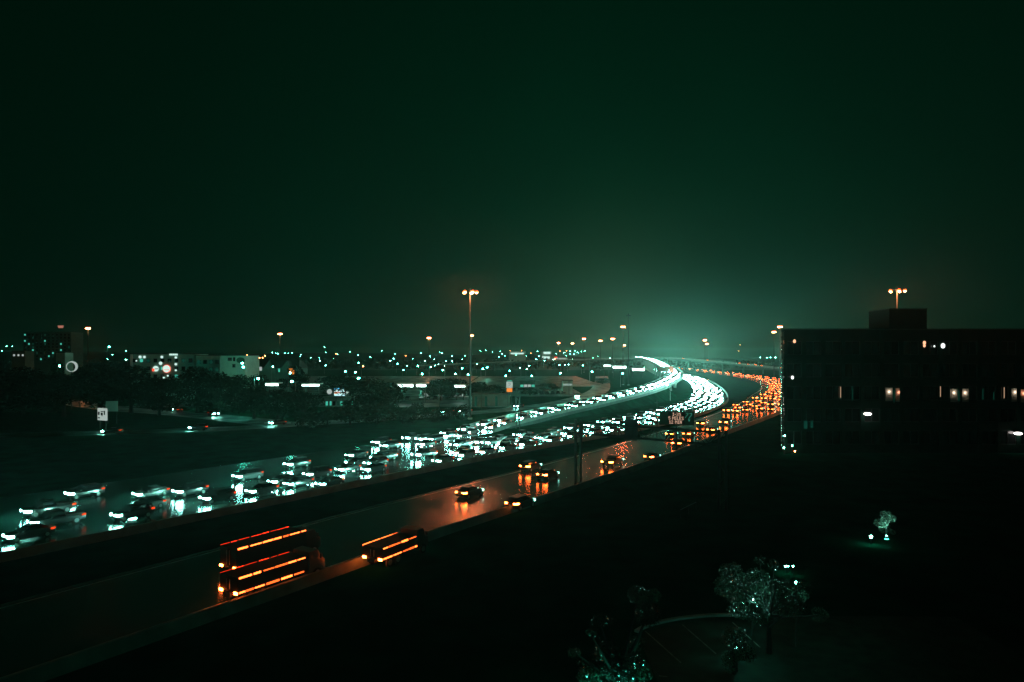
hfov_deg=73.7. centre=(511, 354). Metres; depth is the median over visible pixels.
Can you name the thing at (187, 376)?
tree
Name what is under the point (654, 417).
saloon car
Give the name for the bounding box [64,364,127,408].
tree
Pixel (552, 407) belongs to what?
saloon car
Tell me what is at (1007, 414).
window
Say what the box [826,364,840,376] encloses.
window
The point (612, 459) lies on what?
pickup truck
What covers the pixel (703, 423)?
estate car
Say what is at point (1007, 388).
window
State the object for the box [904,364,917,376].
window
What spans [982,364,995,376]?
window
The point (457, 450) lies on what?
saloon car
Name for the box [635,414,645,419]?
pickup truck
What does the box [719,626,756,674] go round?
shrub
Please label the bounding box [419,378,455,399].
tree
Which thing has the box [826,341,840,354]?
window
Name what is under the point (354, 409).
shrub
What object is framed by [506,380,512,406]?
pole sign
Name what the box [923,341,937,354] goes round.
window
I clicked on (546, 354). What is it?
distant store
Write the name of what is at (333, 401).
shop
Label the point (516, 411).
lattice sign post
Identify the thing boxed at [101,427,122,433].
saloon car
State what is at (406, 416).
shrub
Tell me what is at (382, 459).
estate car
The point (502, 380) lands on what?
car park
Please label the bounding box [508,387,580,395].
car park
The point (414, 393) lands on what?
car park
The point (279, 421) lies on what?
saloon car
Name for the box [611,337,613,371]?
lamp mast
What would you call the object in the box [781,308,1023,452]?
office building
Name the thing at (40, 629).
outgoing carriageway
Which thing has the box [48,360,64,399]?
tree
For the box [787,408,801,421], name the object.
window
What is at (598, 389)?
frontage road
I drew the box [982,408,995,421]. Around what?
window
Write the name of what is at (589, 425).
saloon car
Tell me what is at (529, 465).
estate car
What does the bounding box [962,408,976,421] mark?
window
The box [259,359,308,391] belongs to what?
gabled building
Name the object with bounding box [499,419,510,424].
saloon car
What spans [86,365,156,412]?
tree
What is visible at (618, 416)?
pickup truck
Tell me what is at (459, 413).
shrub
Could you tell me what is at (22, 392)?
tree
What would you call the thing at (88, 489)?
estate car
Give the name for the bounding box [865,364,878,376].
window
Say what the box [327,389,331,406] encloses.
sign box
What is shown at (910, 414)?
window
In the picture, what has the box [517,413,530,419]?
pickup truck
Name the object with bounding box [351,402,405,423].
shrub
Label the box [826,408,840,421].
window
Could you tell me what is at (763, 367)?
exit flyover
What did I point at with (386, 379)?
car park
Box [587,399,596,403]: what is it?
estate car
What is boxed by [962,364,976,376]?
window
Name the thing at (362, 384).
tree
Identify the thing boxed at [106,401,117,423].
billboard
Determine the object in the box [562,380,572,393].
shop
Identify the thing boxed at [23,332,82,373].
apartment tower
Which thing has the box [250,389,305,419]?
tree
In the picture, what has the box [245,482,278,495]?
saloon car
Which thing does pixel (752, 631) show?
car park lamp
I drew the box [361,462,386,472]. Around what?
saloon car
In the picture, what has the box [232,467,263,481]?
estate car
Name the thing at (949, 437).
window
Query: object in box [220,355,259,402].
hotel gable
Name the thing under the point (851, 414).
window
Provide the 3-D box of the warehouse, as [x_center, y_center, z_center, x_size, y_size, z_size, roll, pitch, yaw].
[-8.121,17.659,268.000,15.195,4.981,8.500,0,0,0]
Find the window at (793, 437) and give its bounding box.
[787,431,801,443]
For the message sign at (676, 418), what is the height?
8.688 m
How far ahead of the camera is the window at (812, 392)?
140.34 m
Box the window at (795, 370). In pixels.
[787,364,801,376]
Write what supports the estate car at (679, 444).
on the outgoing carriageway at (40, 629)
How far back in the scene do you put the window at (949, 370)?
140.34 m
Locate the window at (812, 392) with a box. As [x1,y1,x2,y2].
[806,386,820,399]
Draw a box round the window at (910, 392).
[904,386,917,399]
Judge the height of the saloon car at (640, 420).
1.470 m
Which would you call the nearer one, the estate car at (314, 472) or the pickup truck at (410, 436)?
the estate car at (314, 472)
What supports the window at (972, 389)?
in the office building at (897, 380)
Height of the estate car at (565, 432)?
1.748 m
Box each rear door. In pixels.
[220,546,227,564]
[220,574,228,588]
[228,548,236,566]
[229,577,237,591]
[363,546,372,555]
[373,548,381,557]
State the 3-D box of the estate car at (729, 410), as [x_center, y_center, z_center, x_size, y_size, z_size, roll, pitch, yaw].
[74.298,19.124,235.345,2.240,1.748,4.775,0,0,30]
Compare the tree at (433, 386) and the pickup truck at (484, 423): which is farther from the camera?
the tree at (433, 386)
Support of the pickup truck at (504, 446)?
on the oncoming carriageway at (97, 510)
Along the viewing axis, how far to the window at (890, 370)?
140.34 m
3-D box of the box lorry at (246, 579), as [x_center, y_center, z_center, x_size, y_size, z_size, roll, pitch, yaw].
[-20.329,18.724,58.648,2.820,2.547,9.470,0,0,33]
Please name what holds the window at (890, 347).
in the office building at (897, 380)
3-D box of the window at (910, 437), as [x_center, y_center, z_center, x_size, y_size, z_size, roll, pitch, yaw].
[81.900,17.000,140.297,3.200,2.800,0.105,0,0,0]
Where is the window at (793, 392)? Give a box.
[787,386,801,399]
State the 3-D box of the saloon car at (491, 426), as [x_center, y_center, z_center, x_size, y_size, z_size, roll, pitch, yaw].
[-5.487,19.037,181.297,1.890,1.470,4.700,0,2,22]
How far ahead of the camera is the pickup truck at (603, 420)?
195.36 m
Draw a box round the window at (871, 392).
[865,386,879,399]
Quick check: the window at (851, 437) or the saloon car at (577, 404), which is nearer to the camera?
the window at (851, 437)
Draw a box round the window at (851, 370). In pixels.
[845,364,859,376]
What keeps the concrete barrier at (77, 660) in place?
on the ground
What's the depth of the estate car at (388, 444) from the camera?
144.79 m
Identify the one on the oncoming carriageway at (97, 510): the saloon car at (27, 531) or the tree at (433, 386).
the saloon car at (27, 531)
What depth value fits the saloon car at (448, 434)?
163.46 m
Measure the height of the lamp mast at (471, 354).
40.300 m
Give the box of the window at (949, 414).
[943,408,956,421]
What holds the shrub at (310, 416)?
on the ground
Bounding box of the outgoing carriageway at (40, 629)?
[0,369,780,677]
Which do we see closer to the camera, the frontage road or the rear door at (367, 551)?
the rear door at (367, 551)
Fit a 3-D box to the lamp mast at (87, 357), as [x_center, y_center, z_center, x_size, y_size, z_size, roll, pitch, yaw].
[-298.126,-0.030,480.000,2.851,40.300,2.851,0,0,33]
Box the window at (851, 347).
[845,341,859,354]
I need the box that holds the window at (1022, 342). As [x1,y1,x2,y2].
[1021,341,1023,354]
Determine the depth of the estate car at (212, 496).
92.33 m
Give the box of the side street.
[52,400,295,425]
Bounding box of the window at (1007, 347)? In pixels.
[1001,341,1015,354]
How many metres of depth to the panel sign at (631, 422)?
97.18 m
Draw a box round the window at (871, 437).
[865,431,878,443]
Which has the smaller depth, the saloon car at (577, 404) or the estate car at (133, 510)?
the estate car at (133, 510)
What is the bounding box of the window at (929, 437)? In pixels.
[923,431,937,443]
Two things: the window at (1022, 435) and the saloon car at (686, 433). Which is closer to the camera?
the window at (1022, 435)
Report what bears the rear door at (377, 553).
in the box lorry at (395, 545)
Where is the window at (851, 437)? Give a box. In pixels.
[845,431,859,443]
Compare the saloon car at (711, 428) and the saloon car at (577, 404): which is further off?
the saloon car at (577, 404)
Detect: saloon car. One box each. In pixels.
[1,522,55,542]
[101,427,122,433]
[131,485,169,497]
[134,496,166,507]
[173,407,182,411]
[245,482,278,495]
[267,473,294,485]
[269,419,286,424]
[283,475,313,487]
[314,475,344,486]
[334,462,360,472]
[345,449,367,457]
[345,456,367,464]
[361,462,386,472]
[417,439,435,446]
[432,454,453,463]
[440,429,455,433]
[443,431,456,438]
[452,447,467,454]
[454,431,470,438]
[455,485,483,498]
[466,428,478,433]
[472,437,485,444]
[476,446,495,454]
[485,423,497,429]
[494,417,506,422]
[494,434,506,438]
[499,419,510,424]
[506,435,519,440]
[516,436,532,442]
[522,433,536,438]
[531,409,540,413]
[536,469,558,479]
[543,435,560,442]
[548,405,558,409]
[554,406,564,411]
[565,402,574,406]
[572,403,581,407]
[579,399,588,403]
[583,421,594,427]
[606,426,619,431]
[636,418,644,423]
[644,452,660,459]
[645,419,655,424]
[648,415,657,419]
[666,430,675,436]
[683,431,693,436]
[707,426,717,430]
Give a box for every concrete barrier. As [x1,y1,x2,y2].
[0,375,728,562]
[0,410,780,681]
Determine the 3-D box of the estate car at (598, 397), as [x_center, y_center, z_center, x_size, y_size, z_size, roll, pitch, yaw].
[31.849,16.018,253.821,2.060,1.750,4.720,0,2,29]
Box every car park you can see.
[86,376,477,385]
[308,387,364,394]
[319,387,504,406]
[466,376,593,385]
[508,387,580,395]
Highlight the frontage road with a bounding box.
[0,376,609,437]
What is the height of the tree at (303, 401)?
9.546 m
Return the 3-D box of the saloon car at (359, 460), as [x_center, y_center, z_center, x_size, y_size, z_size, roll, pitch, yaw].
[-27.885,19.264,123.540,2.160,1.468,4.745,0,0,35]
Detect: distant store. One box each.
[509,351,524,360]
[541,351,551,359]
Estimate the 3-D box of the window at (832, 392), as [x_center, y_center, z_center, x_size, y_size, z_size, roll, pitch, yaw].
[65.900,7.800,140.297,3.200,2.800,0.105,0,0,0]
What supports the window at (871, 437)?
in the office building at (897, 380)
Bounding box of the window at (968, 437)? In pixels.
[962,431,976,443]
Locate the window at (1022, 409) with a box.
[1021,408,1023,421]
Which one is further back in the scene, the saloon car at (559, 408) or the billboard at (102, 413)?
the saloon car at (559, 408)
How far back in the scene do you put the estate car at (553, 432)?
166.63 m
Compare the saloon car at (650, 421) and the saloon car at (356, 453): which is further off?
the saloon car at (650, 421)
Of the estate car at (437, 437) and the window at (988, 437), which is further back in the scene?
the estate car at (437, 437)
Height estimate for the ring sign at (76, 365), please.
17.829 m
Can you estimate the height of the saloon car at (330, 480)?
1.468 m
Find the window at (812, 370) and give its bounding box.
[806,364,820,376]
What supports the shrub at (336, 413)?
on the ground
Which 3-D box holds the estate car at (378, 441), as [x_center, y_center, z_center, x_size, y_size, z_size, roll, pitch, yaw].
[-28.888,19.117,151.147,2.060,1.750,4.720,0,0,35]
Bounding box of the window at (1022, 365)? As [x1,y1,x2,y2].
[1021,364,1023,376]
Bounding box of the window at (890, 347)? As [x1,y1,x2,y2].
[884,341,898,354]
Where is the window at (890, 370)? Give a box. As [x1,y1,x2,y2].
[884,364,898,376]
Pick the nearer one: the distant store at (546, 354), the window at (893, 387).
the window at (893, 387)
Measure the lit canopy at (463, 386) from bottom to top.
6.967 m
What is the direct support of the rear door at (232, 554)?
in the box lorry at (244, 551)
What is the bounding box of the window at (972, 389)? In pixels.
[962,386,976,399]
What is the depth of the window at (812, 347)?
140.34 m
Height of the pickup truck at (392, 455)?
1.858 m
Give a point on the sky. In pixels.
(205, 176)
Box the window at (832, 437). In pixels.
[826,431,840,443]
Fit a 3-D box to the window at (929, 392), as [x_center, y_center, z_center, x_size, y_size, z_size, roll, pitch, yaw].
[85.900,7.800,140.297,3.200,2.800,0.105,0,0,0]
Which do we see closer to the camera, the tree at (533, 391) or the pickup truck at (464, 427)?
the pickup truck at (464, 427)
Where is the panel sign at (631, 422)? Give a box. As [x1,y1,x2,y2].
[625,419,637,440]
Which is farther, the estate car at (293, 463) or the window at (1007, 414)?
the window at (1007, 414)
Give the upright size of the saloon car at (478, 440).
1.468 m
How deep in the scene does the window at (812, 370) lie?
140.34 m
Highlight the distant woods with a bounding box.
[0,357,780,368]
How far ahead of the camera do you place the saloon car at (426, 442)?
148.25 m
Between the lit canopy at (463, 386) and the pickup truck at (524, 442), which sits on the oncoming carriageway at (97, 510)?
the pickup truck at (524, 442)
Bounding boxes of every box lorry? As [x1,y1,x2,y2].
[219,526,320,570]
[219,546,324,596]
[362,525,427,566]
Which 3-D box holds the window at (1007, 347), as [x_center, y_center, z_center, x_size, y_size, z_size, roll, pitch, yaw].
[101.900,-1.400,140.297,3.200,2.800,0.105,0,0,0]
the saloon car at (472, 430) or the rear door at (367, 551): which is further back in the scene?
the saloon car at (472, 430)
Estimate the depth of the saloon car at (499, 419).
194.50 m
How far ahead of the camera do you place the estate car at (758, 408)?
241.53 m
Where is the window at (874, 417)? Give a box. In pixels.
[865,408,879,421]
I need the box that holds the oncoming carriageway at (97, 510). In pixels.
[0,370,725,551]
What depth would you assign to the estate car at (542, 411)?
208.96 m
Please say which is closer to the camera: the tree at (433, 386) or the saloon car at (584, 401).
the saloon car at (584, 401)
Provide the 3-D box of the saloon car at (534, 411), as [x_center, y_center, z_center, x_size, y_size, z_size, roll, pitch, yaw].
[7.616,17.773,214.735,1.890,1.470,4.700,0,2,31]
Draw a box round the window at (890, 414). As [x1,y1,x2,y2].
[884,408,898,421]
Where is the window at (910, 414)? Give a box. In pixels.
[904,408,917,421]
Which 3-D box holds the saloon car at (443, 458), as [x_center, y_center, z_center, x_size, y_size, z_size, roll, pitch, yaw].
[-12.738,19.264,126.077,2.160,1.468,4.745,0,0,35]
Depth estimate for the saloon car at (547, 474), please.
109.55 m
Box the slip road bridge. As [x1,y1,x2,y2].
[0,357,683,511]
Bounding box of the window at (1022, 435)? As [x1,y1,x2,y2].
[1021,431,1023,443]
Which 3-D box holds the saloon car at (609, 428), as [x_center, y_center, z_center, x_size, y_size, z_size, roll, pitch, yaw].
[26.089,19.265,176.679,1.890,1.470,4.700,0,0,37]
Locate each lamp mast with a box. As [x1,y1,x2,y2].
[85,327,90,381]
[463,288,477,418]
[471,334,472,375]
[599,339,601,369]
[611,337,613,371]
[621,325,624,384]
[626,313,630,384]
[777,325,782,384]
[889,287,906,307]
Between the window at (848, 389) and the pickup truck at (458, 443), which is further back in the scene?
the pickup truck at (458, 443)
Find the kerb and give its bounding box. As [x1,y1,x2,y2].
[68,405,290,425]
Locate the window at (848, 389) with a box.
[845,386,859,399]
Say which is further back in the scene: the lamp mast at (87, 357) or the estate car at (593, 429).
the lamp mast at (87, 357)
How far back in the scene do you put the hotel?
300.00 m
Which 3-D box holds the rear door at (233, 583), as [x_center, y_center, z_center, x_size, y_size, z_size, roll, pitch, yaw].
[-22.279,18.350,54.506,1.100,1.000,0.109,0,0,33]
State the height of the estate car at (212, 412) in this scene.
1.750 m
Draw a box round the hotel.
[130,354,207,400]
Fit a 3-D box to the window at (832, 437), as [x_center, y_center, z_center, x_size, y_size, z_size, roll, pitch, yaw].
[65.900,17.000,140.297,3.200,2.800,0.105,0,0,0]
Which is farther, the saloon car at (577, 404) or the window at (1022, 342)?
the saloon car at (577, 404)
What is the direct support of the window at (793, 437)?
in the office building at (897, 380)
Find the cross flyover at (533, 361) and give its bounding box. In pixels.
[416,357,676,370]
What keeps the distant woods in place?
on the hills
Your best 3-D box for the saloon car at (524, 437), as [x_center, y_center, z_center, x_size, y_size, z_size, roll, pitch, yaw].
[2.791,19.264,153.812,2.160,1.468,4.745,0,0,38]
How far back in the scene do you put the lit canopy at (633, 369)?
600.00 m
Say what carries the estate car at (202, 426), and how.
on the frontage road
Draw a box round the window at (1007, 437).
[1001,431,1015,443]
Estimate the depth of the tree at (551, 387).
377.73 m
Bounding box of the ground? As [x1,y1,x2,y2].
[0,370,1023,681]
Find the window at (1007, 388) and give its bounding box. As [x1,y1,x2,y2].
[1001,386,1015,399]
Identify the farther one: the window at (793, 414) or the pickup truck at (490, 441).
the pickup truck at (490, 441)
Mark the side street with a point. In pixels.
(245, 420)
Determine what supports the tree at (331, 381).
on the ground
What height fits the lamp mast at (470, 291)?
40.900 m
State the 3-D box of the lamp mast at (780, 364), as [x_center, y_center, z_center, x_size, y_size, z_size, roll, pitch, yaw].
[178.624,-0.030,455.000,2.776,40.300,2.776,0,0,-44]
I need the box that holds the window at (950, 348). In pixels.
[943,341,956,354]
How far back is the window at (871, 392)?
140.34 m
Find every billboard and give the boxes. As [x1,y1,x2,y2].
[98,408,106,428]
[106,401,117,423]
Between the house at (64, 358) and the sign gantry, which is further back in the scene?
the house at (64, 358)
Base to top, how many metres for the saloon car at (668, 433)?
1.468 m
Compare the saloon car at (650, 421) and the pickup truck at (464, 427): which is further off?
the saloon car at (650, 421)
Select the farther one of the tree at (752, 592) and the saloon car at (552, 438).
the saloon car at (552, 438)
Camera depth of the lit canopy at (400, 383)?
282.00 m
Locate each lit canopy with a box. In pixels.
[265,382,282,389]
[301,383,322,406]
[396,382,428,402]
[454,384,465,399]
[611,365,625,377]
[631,368,644,377]
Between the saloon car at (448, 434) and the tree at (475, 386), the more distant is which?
the tree at (475, 386)
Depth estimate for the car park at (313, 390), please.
383.52 m
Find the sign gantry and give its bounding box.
[574,419,727,509]
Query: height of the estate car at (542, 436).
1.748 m
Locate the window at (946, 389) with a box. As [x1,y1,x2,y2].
[943,386,956,399]
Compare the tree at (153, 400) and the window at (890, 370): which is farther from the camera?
the tree at (153, 400)
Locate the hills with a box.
[0,351,780,369]
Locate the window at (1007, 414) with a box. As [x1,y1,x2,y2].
[1001,408,1015,421]
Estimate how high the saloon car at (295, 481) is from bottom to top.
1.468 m
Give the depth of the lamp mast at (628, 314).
449.72 m
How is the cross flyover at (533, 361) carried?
on the ground
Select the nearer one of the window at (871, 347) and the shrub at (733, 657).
the shrub at (733, 657)
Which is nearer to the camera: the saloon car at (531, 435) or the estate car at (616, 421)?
the saloon car at (531, 435)
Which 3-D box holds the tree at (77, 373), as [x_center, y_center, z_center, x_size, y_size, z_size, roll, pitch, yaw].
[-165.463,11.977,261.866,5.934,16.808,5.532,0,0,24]
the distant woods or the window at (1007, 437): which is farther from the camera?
the distant woods
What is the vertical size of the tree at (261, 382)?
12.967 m
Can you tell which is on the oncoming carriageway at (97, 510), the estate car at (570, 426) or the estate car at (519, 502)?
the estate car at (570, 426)
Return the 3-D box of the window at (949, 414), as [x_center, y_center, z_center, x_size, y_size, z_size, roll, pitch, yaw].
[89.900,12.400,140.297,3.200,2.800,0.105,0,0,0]
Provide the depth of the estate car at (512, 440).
148.25 m
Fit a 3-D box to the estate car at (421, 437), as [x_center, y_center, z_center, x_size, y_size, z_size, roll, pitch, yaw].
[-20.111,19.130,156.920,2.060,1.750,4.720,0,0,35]
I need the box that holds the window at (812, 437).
[806,431,820,443]
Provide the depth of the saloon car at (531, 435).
160.89 m
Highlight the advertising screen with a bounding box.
[334,387,344,406]
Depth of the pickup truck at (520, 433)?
163.84 m
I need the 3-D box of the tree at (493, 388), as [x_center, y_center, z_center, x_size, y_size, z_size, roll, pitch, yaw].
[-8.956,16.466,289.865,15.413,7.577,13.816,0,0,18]
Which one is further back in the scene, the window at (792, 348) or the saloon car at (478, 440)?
the saloon car at (478, 440)
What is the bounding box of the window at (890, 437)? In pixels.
[884,431,898,443]
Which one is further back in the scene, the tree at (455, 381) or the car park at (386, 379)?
the car park at (386, 379)
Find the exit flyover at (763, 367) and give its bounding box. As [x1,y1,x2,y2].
[660,357,778,373]
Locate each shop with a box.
[324,395,362,406]
[519,380,534,387]
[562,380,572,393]
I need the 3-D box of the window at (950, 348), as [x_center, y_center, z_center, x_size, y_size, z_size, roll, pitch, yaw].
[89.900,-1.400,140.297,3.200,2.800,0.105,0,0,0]
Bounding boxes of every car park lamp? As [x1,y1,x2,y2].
[752,607,752,648]
[795,581,796,646]
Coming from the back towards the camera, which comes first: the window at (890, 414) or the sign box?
the sign box
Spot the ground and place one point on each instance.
(526, 594)
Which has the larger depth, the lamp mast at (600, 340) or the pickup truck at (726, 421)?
the lamp mast at (600, 340)
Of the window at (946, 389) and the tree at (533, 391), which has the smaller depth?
the window at (946, 389)
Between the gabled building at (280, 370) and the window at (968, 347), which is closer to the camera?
the window at (968, 347)
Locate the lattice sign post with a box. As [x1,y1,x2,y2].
[515,396,520,428]
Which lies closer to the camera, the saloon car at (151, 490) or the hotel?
the saloon car at (151, 490)
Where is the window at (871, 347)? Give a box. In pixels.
[865,341,879,354]
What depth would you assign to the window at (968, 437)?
140.34 m
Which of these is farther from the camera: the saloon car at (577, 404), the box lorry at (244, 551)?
the saloon car at (577, 404)
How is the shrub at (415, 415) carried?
on the ground
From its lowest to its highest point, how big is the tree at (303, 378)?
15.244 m
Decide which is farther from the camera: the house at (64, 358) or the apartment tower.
the apartment tower
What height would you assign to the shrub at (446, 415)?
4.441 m
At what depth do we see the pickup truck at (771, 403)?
264.30 m
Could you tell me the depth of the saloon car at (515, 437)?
155.97 m
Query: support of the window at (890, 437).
in the office building at (897, 380)
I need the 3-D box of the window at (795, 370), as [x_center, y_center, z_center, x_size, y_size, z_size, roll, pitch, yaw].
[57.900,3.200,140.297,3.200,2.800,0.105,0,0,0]
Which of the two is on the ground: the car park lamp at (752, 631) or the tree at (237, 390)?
the tree at (237, 390)
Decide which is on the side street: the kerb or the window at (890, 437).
the kerb
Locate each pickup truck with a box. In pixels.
[20,498,75,517]
[26,508,85,524]
[370,450,397,459]
[402,432,419,440]
[411,448,437,458]
[450,439,472,447]
[458,424,474,431]
[477,419,491,426]
[481,437,502,446]
[495,441,517,450]
[513,429,532,437]
[516,438,536,447]
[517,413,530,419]
[563,431,582,438]
[597,418,611,422]
[601,454,623,466]
[613,415,625,420]
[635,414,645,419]
[719,418,730,424]
[768,401,774,405]
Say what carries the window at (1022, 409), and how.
in the office building at (897, 380)
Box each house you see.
[12,351,33,377]
[55,352,73,374]
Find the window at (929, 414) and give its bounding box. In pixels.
[923,408,937,421]
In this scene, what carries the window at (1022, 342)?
in the office building at (897, 380)
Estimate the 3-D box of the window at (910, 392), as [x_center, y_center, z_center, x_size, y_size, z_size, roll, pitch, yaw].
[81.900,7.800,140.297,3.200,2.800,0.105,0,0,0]
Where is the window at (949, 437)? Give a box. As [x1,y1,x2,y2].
[943,431,956,443]
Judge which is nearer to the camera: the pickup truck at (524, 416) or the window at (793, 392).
the window at (793, 392)
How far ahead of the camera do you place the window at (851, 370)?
140.34 m
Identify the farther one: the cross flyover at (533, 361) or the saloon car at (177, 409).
the cross flyover at (533, 361)
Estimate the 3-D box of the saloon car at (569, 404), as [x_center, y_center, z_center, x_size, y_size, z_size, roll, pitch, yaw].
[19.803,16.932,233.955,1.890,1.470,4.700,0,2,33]
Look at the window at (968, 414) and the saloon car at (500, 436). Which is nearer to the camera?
the window at (968, 414)
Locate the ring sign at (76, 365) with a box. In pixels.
[66,361,77,408]
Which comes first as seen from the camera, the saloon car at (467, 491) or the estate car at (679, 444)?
the saloon car at (467, 491)
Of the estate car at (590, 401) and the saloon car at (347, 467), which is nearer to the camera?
the saloon car at (347, 467)
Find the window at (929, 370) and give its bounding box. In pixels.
[923,364,937,376]
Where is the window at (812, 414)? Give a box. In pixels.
[806,408,820,421]
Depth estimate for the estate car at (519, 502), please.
87.65 m
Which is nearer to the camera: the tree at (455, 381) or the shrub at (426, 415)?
the shrub at (426, 415)
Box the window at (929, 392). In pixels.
[923,386,937,399]
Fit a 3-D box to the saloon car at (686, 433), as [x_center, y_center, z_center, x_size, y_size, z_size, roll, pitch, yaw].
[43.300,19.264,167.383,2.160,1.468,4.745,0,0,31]
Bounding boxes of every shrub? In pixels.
[293,411,331,428]
[312,409,355,426]
[326,405,369,424]
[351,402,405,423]
[384,406,418,423]
[402,402,429,419]
[420,410,444,422]
[431,408,456,420]
[447,404,471,420]
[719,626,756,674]
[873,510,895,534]
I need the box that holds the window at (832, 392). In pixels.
[826,386,840,399]
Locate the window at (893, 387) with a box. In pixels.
[884,386,898,399]
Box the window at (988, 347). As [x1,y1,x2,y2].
[982,341,995,354]
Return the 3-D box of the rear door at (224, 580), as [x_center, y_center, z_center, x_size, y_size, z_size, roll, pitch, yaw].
[-23.258,18.350,55.139,1.100,1.000,0.109,0,0,33]
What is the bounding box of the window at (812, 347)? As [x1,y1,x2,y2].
[806,341,820,354]
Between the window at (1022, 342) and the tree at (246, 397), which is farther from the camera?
the tree at (246, 397)
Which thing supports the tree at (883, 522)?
on the ground
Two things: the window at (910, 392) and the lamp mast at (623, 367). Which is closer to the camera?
the window at (910, 392)
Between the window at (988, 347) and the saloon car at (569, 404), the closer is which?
the window at (988, 347)
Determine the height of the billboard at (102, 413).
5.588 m
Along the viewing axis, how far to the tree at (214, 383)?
227.89 m
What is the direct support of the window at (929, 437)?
in the office building at (897, 380)
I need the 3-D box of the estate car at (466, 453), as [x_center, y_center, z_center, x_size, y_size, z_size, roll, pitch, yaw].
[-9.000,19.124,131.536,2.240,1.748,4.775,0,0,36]
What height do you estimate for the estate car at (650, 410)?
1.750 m
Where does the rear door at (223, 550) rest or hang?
in the box lorry at (244, 551)
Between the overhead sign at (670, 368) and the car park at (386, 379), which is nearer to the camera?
the overhead sign at (670, 368)
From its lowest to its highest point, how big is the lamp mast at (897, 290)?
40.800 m
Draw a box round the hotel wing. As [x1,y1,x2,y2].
[195,355,219,393]
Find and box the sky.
[0,0,1023,357]
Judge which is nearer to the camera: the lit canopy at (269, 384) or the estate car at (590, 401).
the estate car at (590, 401)
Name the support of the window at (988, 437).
in the office building at (897, 380)
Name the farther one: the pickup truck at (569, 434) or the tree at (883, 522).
the pickup truck at (569, 434)
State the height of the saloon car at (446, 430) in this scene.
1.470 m
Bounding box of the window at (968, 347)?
[962,341,976,354]
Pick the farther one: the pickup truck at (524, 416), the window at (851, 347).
the pickup truck at (524, 416)
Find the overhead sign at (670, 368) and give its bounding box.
[657,366,673,386]
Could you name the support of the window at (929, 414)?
in the office building at (897, 380)
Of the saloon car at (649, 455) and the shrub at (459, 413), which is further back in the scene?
the shrub at (459, 413)
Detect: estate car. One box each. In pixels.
[64,482,104,499]
[109,501,154,521]
[171,480,208,496]
[188,423,207,430]
[198,486,236,504]
[208,410,218,415]
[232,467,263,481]
[283,456,310,468]
[302,465,331,478]
[363,455,388,466]
[371,436,391,445]
[379,439,399,449]
[415,433,431,441]
[425,434,443,441]
[454,448,475,458]
[498,438,516,444]
[505,494,535,510]
[519,460,541,471]
[534,432,550,441]
[536,409,547,415]
[544,429,557,435]
[561,429,577,436]
[564,423,577,430]
[586,428,599,435]
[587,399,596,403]
[593,395,601,400]
[612,418,623,423]
[646,409,654,413]
[672,438,685,447]
[697,420,707,426]
[723,408,731,412]
[756,406,763,410]
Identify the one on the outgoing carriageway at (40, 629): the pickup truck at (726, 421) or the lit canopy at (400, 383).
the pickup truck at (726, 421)
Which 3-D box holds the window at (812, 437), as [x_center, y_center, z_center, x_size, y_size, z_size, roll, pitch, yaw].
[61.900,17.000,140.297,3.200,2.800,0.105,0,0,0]
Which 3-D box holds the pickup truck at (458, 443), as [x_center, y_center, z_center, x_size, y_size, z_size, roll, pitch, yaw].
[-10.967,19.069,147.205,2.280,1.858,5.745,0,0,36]
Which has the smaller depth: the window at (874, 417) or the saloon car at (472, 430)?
the window at (874, 417)
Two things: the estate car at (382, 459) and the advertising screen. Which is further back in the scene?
the advertising screen
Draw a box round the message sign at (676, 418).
[659,411,693,449]
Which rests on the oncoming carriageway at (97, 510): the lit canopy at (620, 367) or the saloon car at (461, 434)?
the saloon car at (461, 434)
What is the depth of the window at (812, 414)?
140.34 m
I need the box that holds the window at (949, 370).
[943,364,956,376]
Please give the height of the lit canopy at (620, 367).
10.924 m
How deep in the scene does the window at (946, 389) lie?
140.34 m
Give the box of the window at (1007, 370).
[1001,364,1015,376]
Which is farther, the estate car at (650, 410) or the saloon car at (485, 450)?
the estate car at (650, 410)
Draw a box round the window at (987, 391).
[982,386,995,399]
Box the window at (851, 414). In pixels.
[845,408,859,421]
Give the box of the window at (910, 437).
[904,431,917,443]
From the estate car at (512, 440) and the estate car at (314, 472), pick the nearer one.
the estate car at (314, 472)
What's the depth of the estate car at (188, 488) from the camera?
96.86 m
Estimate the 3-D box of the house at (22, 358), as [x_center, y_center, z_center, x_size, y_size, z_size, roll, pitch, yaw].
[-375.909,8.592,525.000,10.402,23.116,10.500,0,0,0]
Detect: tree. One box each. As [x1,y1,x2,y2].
[0,366,59,413]
[27,373,101,416]
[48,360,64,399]
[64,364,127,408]
[72,365,86,406]
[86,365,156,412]
[132,377,182,415]
[164,366,226,412]
[191,373,247,413]
[221,386,269,418]
[225,374,252,396]
[246,373,269,392]
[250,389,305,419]
[275,390,324,420]
[276,365,309,393]
[314,375,358,395]
[331,376,396,416]
[380,382,407,411]
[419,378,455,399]
[443,378,467,397]
[463,382,495,396]
[474,384,506,392]
[520,387,540,394]
[538,383,559,390]
[568,585,661,681]
[591,378,609,383]
[713,555,828,653]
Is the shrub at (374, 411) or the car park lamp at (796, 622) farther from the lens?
the shrub at (374, 411)
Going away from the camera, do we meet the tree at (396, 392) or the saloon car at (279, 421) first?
the saloon car at (279, 421)
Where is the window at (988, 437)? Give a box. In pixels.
[982,431,995,443]
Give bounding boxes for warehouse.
[471,393,510,406]
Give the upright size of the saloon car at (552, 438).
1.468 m
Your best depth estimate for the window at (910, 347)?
140.34 m
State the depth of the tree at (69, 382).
220.06 m
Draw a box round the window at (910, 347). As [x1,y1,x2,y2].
[904,341,917,354]
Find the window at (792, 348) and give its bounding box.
[787,341,801,354]

